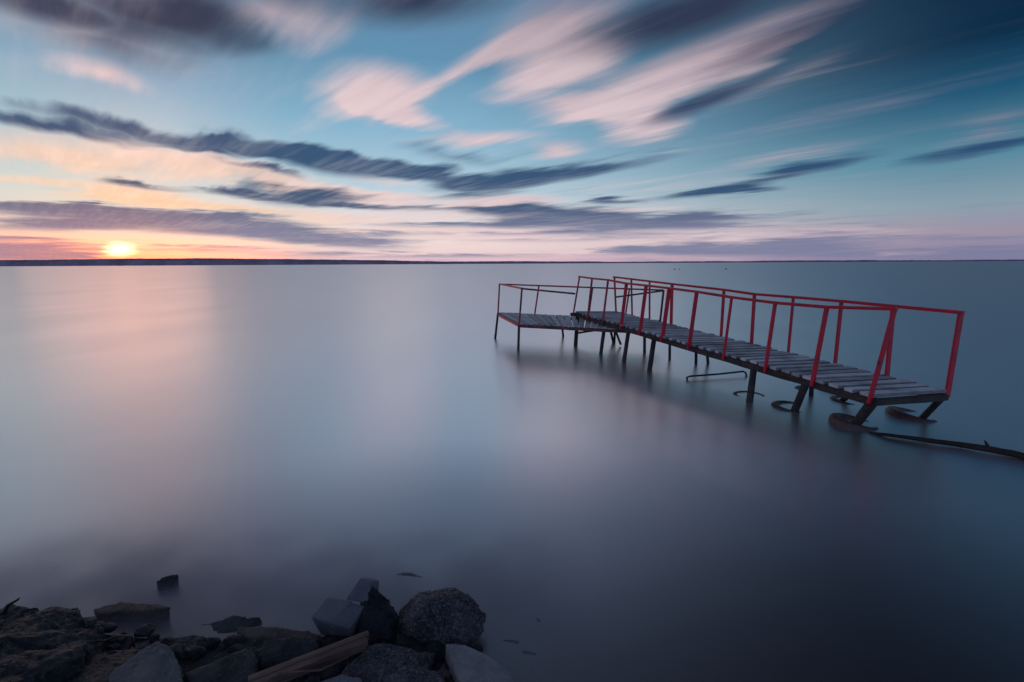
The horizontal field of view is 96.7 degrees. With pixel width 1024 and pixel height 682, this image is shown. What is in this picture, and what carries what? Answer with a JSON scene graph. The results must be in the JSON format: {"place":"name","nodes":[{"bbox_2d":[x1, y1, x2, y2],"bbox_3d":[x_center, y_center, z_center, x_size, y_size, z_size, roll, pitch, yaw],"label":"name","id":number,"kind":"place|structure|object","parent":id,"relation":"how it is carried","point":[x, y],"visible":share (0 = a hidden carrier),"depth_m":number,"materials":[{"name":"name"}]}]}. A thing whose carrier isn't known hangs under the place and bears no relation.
{"place":"outdoors","nodes":[
{"label":"outdoors","id":0,"kind":"place"},
{"bbox_2d":[0,261,1023,633],"bbox_3d":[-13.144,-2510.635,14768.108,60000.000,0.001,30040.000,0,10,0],"label":"water","id":1,"kind":"structure","parent":0,"point":[272,425],"depth_m":4.71,"materials":[{"name":"liquid"}]},
{"bbox_2d":[0,604,105,681],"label":"rock","id":2,"kind":"object","parent":1,"relation":"in","point":[55,644],"visible":0.85,"depth_m":1.81,"materials":[{"name":"grey stone"}]},
{"bbox_2d":[1,598,19,614],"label":"twig","id":3,"kind":"object","parent":2,"relation":"on","point":[6,608],"visible":1,"depth_m":2.03,"materials":[{"name":"black wood"}]},
{"bbox_2d":[156,574,182,613],"bbox_3d":[-1.841,1.362,2.440,0.108,0.217,0.035,-5,11,-23],"label":"rock","id":4,"kind":"object","parent":1,"relation":"in","point":[168,595],"visible":0.85,"depth_m":2.43,"materials":[{"name":"grey stone"}]},
{"bbox_2d":[395,573,422,608],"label":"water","id":5,"kind":"structure","parent":1,"relation":"in","point":[404,595],"depth_m":2.53,"materials":[{"name":"grey liquid"}]},
{"bbox_2d":[494,283,664,349],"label":"pier platform","id":6,"kind":"structure","parent":1,"relation":"in","point":[519,320],"depth_m":9.45,"materials":[{"name":"grey wood"}]},
{"bbox_2d":[686,371,746,379],"bbox_3d":[3.057,0.557,6.808,1.031,0.161,0.142,-2,10,-11],"label":"bent pipe","id":7,"kind":"object","parent":1,"relation":"in","point":[687,377],"visible":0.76,"depth_m":6.81,"materials":[{"name":"metal"}]},
{"bbox_2d":[733,391,764,396],"bbox_3d":[3.081,0.785,5.923,0.439,0.182,0.439,0,10,0],"label":"tyre footing","id":8,"kind":"object","parent":1,"relation":"in","point":[735,393],"visible":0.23,"depth_m":5.98,"materials":[{"name":"rubber"}]},
{"bbox_2d":[570,276,964,424],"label":"pier","id":9,"kind":"structure","parent":1,"relation":"in","point":[866,388],"depth_m":5.57,"materials":[{"name":"red paint"}]},
{"bbox_2d":[771,400,800,412],"bbox_3d":[3.346,0.862,5.434,0.500,0.204,0.504,0,10,0],"label":"tyre footing","id":10,"kind":"object","parent":1,"relation":"in","point":[775,404],"visible":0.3,"depth_m":5.44,"materials":[{"name":"rubber"}]},
{"bbox_2d":[830,395,854,404],"bbox_3d":[4.191,0.821,5.675,0.431,0.210,0.429,0,10,0],"label":"tyre footing","id":11,"kind":"object","parent":1,"relation":"in","point":[834,398],"visible":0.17,"depth_m":5.64,"materials":[{"name":"rubber"}]},
{"bbox_2d":[828,413,877,430],"bbox_3d":[3.663,0.929,4.881,0.482,0.242,0.478,0,10,0],"label":"tyre footing","id":12,"kind":"object","parent":1,"relation":"in","point":[837,419],"visible":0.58,"depth_m":4.78,"materials":[{"name":"rubber"}]},
{"bbox_2d":[885,406,937,422],"bbox_3d":[4.493,0.892,5.114,0.514,0.248,0.507,0,10,0],"label":"tyre footing","id":13,"kind":"object","parent":1,"relation":"in","point":[895,411],"visible":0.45,"depth_m":5.02,"materials":[{"name":"rubber"}]},
{"bbox_2d":[869,432,1023,459],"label":"driftwood log","id":14,"kind":"object","parent":1,"relation":"on","point":[986,447],"visible":1,"depth_m":4.18,"materials":[{"name":"brown wood"}]},
{"bbox_2d":[0,258,1023,265],"bbox_3d":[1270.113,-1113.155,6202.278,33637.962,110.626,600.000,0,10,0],"label":"hills","id":15,"kind":"structure","parent":0,"point":[147,262],"depth_m":5933.10,"materials":[{"name":"black"}]},
{"bbox_2d":[0,0,1023,261],"label":"sky","id":16,"kind":"structure","parent":0,"point":[399,130],"materials":[{"name":"blue"}]},
{"bbox_2d":[534,618,549,679],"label":"water","id":17,"kind":"structure","parent":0,"point":[542,647],"depth_m":2.15,"materials":[{"name":"liquid"}]},
{"bbox_2d":[78,517,1023,681],"bbox_3d":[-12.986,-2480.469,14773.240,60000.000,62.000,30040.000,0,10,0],"label":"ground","id":18,"kind":"structure","parent":0,"point":[659,600],"depth_m":4.01,"materials":[{"name":"grey liquid"}]},
{"bbox_2d":[68,649,141,681],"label":"rock","id":19,"kind":"object","parent":18,"relation":"on","point":[102,666],"visible":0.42,"depth_m":1.80,"materials":[{"name":"grey stone"}]},
{"bbox_2d":[96,635,135,647],"bbox_3d":[-1.676,1.255,1.910,0.194,0.064,0.021,1,10,6],"label":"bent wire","id":20,"kind":"object","parent":19,"relation":"on","point":[132,638],"visible":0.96,"depth_m":1.90,"materials":[{"name":"metal"}]},
{"bbox_2d":[94,602,169,638],"bbox_3d":[-1.845,1.382,2.231,0.392,0.203,0.065,0,10,0],"label":"rock","id":21,"kind":"object","parent":18,"relation":"on","point":[129,618],"visible":0.71,"depth_m":2.20,"materials":[{"name":"grey stone"}]},
{"bbox_2d":[108,641,183,681],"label":"rock","id":22,"kind":"object","parent":18,"relation":"on","point":[156,661],"visible":0.99,"depth_m":1.74,"materials":[{"name":"grey stone"}]},
{"bbox_2d":[176,615,262,640],"bbox_3d":[-1.408,1.442,2.177,0.434,0.232,0.107,0,10,0],"label":"rock","id":23,"kind":"object","parent":18,"relation":"on","point":[224,628],"visible":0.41,"depth_m":2.17,"materials":[{"name":"grey stone"}]},
{"bbox_2d":[184,647,258,681],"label":"rock","id":24,"kind":"object","parent":18,"relation":"on","point":[240,666],"visible":0.91,"depth_m":1.82,"materials":[{"name":"grey stone"}]},
{"bbox_2d":[237,626,320,641],"bbox_3d":[-1.056,1.431,2.099,0.454,0.216,0.064,0,10,4],"label":"rock","id":25,"kind":"object","parent":18,"relation":"on","point":[253,633],"visible":0.15,"depth_m":2.08,"materials":[{"name":"grey stone"}]},
{"bbox_2d":[83,616,482,681],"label":"gravel","id":26,"kind":"structure","parent":18,"relation":"on","point":[195,650],"depth_m":1.99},
{"bbox_2d":[257,636,318,670],"bbox_3d":[-0.953,1.416,1.947,0.295,0.269,0.109,-1,10,-6],"label":"rock","id":27,"kind":"object","parent":18,"relation":"on","point":[275,652],"visible":0.41,"depth_m":1.93,"materials":[{"name":"grey stone"}]},
{"bbox_2d":[312,598,351,635],"bbox_3d":[-0.816,1.281,2.106,0.152,0.157,0.147,4,11,25],"label":"paving block","id":28,"kind":"object","parent":18,"relation":"on","point":[326,612],"depth_m":2.07,"materials":[{"name":"concrete"}]},
{"bbox_2d":[317,635,357,653],"bbox_3d":[-0.770,1.439,2.036,0.216,0.245,0.101,0,10,0],"label":"rock","id":29,"kind":"object","parent":18,"relation":"on","point":[322,639],"visible":0.1,"depth_m":2.03,"materials":[{"name":"black stone"}]},
{"bbox_2d":[322,675,361,681],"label":"rock","id":30,"kind":"object","parent":18,"relation":"on","point":[342,678],"visible":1,"depth_m":1.71,"materials":[{"name":"stone"}]},
{"bbox_2d":[329,603,363,635],"bbox_3d":[-0.752,1.300,2.086,0.120,0.182,0.162,4,11,23],"label":"paving block","id":31,"kind":"object","parent":18,"relation":"on","point":[344,622],"depth_m":2.04,"materials":[{"name":"concrete"}]},
{"bbox_2d":[356,586,399,644],"bbox_3d":[-0.627,1.373,2.120,0.214,0.458,0.186,0,10,0],"label":"rock","id":32,"kind":"object","parent":18,"relation":"on","point":[378,618],"visible":0.41,"depth_m":2.07,"materials":[{"name":"black stone"}]},
{"bbox_2d":[346,578,378,601],"bbox_3d":[-0.703,1.181,2.154,0.134,0.140,0.099,0,10,0],"label":"paving block","id":33,"kind":"object","parent":32,"relation":"on","point":[361,590],"depth_m":2.11,"materials":[{"name":"concrete"}]},
{"bbox_2d":[340,643,434,681],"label":"rock","id":34,"kind":"object","parent":18,"relation":"on","point":[376,662],"visible":0.73,"depth_m":1.84,"materials":[{"name":"grey stone"}]},
{"bbox_2d":[248,630,369,681],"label":"timber plank","id":35,"kind":"object","parent":34,"relation":"on","point":[334,652],"visible":0.99,"depth_m":1.79,"materials":[{"name":"brown wood"}]},
{"bbox_2d":[265,657,347,681],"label":"twig","id":36,"kind":"object","parent":35,"relation":"on","point":[289,672],"visible":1,"depth_m":1.73,"materials":[{"name":"brown wood"}]},
{"bbox_2d":[383,665,444,681],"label":"rock","id":37,"kind":"object","parent":18,"relation":"on","point":[411,673],"visible":1,"depth_m":1.76,"materials":[{"name":"grey stone"}]},
{"bbox_2d":[397,587,485,646],"bbox_3d":[-0.330,1.291,2.122,0.421,0.242,0.293,0,10,0],"label":"boulder","id":38,"kind":"object","parent":18,"relation":"on","point":[446,615],"visible":0.91,"depth_m":2.05,"materials":[{"name":"grey stone"}]},
{"bbox_2d":[437,664,451,681],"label":"rock","id":39,"kind":"object","parent":18,"relation":"on","point":[443,672],"visible":0.26,"depth_m":1.85,"materials":[{"name":"brown stone"}]},
{"bbox_2d":[446,644,513,681],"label":"rock","id":40,"kind":"object","parent":18,"relation":"on","point":[465,663],"visible":0.97,"depth_m":1.81,"materials":[{"name":"stone"}]},
{"bbox_2d":[491,640,519,677],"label":"water","id":41,"kind":"structure","parent":18,"relation":"on","point":[506,654],"depth_m":2.03,"materials":[{"name":"liquid"}]},
{"bbox_2d":[512,650,537,681],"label":"water","id":42,"kind":"structure","parent":18,"relation":"on","point":[525,669],"depth_m":1.97,"materials":[{"name":"liquid"}]}
]}

